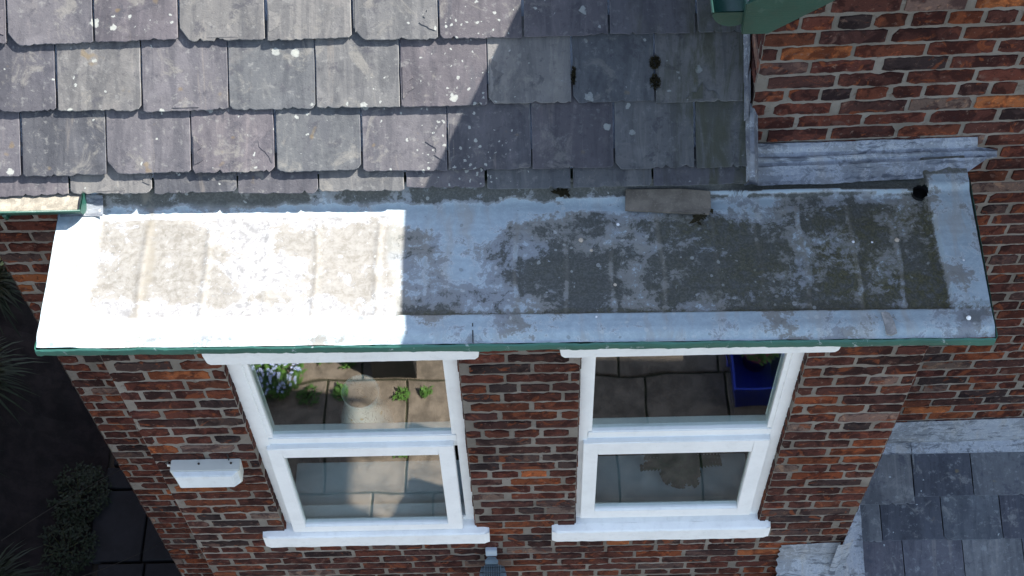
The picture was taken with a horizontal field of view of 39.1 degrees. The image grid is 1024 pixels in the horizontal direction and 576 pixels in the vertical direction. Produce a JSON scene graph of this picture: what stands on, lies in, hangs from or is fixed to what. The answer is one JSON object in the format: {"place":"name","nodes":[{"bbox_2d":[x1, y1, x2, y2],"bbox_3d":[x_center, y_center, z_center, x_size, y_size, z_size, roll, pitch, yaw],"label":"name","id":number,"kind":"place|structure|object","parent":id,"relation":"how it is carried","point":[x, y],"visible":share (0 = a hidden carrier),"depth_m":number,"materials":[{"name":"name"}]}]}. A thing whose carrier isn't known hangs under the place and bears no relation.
{"place":"outdoors","nodes":[
{"label":"outdoors","id":0,"kind":"place"},
{"bbox_2d":[0,260,109,575],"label":"ground","id":1,"kind":"structure","parent":0,"point":[49,438],"depth_m":10.51,"materials":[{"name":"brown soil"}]},
{"bbox_2d":[0,258,23,339],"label":"grass clump","id":2,"kind":"object","parent":1,"relation":"on","point":[5,279],"visible":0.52,"depth_m":10.79,"materials":[{"name":"green plant"}]},
{"bbox_2d":[0,336,49,425],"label":"grass clump","id":3,"kind":"object","parent":1,"relation":"on","point":[5,371],"visible":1,"depth_m":10.44,"materials":[{"name":"green plant"}]},
{"bbox_2d":[0,541,50,575],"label":"grass clump","id":4,"kind":"object","parent":1,"relation":"on","point":[4,568],"visible":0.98,"depth_m":9.88,"materials":[{"name":"green plant"}]},
{"bbox_2d":[37,513,99,575],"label":"ground plant","id":5,"kind":"object","parent":1,"relation":"on","point":[87,544],"visible":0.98,"depth_m":10.15,"materials":[{"name":"green plant"}]},
{"bbox_2d":[46,461,111,525],"bbox_3d":[-3.144,1.473,10.388,0.520,0.174,0.524,-1,57,1],"label":"ground plant","id":6,"kind":"object","parent":1,"relation":"on","point":[78,499],"visible":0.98,"depth_m":10.36,"materials":[{"name":"green plant"}]},
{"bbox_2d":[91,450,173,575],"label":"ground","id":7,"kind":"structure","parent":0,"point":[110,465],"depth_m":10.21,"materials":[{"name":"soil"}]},
{"bbox_2d":[0,0,1023,575],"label":"house","id":8,"kind":"structure","parent":7,"relation":"on","point":[234,228],"depth_m":5.00,"materials":[{"name":"brick"}]},
{"bbox_2d":[166,454,243,487],"bbox_3d":[-1.246,0.741,5.814,0.309,0.155,0.092,-1,57,1],"label":"burglar alarm box","id":9,"kind":"object","parent":8,"relation":"attached to","point":[204,473],"visible":1,"depth_m":5.79,"materials":[{"name":"white plastic"}]},
{"bbox_2d":[202,345,489,547],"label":"window","id":10,"kind":"structure","parent":8,"relation":"in","point":[396,499],"depth_m":6.40,"materials":[{"name":"white paint"}]},
{"bbox_2d":[307,385,435,462],"bbox_3d":[-0.643,0.926,7.182,0.600,1.153,0.360,-1,57,1],"label":"side table","id":11,"kind":"object","parent":8,"relation":"in","point":[412,403],"visible":0.38,"depth_m":6.74,"materials":[{"name":"brown wood"}]},
{"bbox_2d":[341,374,393,422],"bbox_3d":[-0.654,0.572,6.451,0.240,0.455,0.240,-1,57,1],"label":"vase","id":12,"kind":"object","parent":11,"relation":"on","point":[364,400],"visible":0.62,"depth_m":6.34,"materials":[{"name":"ceramic"}]},
{"bbox_2d":[479,547,506,575],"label":"floodlight","id":13,"kind":"object","parent":8,"relation":"attached to","point":[491,567],"visible":1,"depth_m":6.61,"materials":[{"name":"grey metal"}]},
{"bbox_2d":[551,188,569,197],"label":"leaf litter","id":14,"kind":"object","parent":8,"relation":"on","point":[561,192],"visible":1,"depth_m":5.04,"materials":[{"name":"brown plant"}]},
{"bbox_2d":[570,66,575,84],"bbox_3d":[0.212,-0.733,4.961,0.024,0.043,0.058,-1,57,1],"label":"moss tuft","id":15,"kind":"object","parent":8,"relation":"on","point":[573,75],"visible":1,"depth_m":4.96,"materials":[{"name":"plant"}]},
{"bbox_2d":[649,73,660,90],"bbox_3d":[0.494,-0.709,4.959,0.043,0.037,0.053,-1,57,1],"label":"moss tuft","id":16,"kind":"object","parent":8,"relation":"on","point":[656,79],"visible":1,"depth_m":4.96,"materials":[{"name":"plant"}]},
{"bbox_2d":[649,56,660,69],"bbox_3d":[0.491,-0.777,4.955,0.044,0.033,0.040,-34,62,-19],"label":"moss tuft","id":17,"kind":"object","parent":8,"relation":"on","point":[652,63],"visible":1,"depth_m":4.96,"materials":[{"name":"plant"}]},
{"bbox_2d":[625,189,710,214],"bbox_3d":[0.545,-0.305,5.026,0.299,0.028,0.089,3,57,3],"label":"slipped roof slate","id":18,"kind":"object","parent":8,"relation":"on","point":[681,201],"visible":1,"depth_m":5.02,"materials":[{"name":"grey stone"}]},
{"bbox_2d":[640,453,721,488],"bbox_3d":[0.754,0.793,6.462,0.366,0.131,0.216,-1,57,1],"label":"potted fern","id":19,"kind":"object","parent":8,"relation":"on","point":[679,470],"visible":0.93,"depth_m":6.41,"materials":[{"name":"green plant"}]},
{"bbox_2d":[552,346,839,541],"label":"window","id":20,"kind":"structure","parent":8,"relation":"in","point":[733,404],"depth_m":6.39,"materials":[{"name":"white paint"}]},
{"bbox_2d":[690,209,713,224],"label":"leaf litter","id":21,"kind":"object","parent":8,"relation":"on","point":[697,217],"visible":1,"depth_m":5.00,"materials":[{"name":"brown plant"}]},
{"bbox_2d":[87,459,181,575],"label":"path","id":22,"kind":"structure","parent":0,"point":[120,522],"depth_m":10.24,"materials":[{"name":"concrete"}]},
{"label":"patio","id":23,"kind":"structure","parent":0,"visible":0},
{"bbox_2d":[776,417,1023,575],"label":"lean to","id":24,"kind":"object","parent":23,"relation":"on","point":[943,498],"visible":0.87,"depth_m":7.02,"materials":[{"name":"stone"}]}
]}

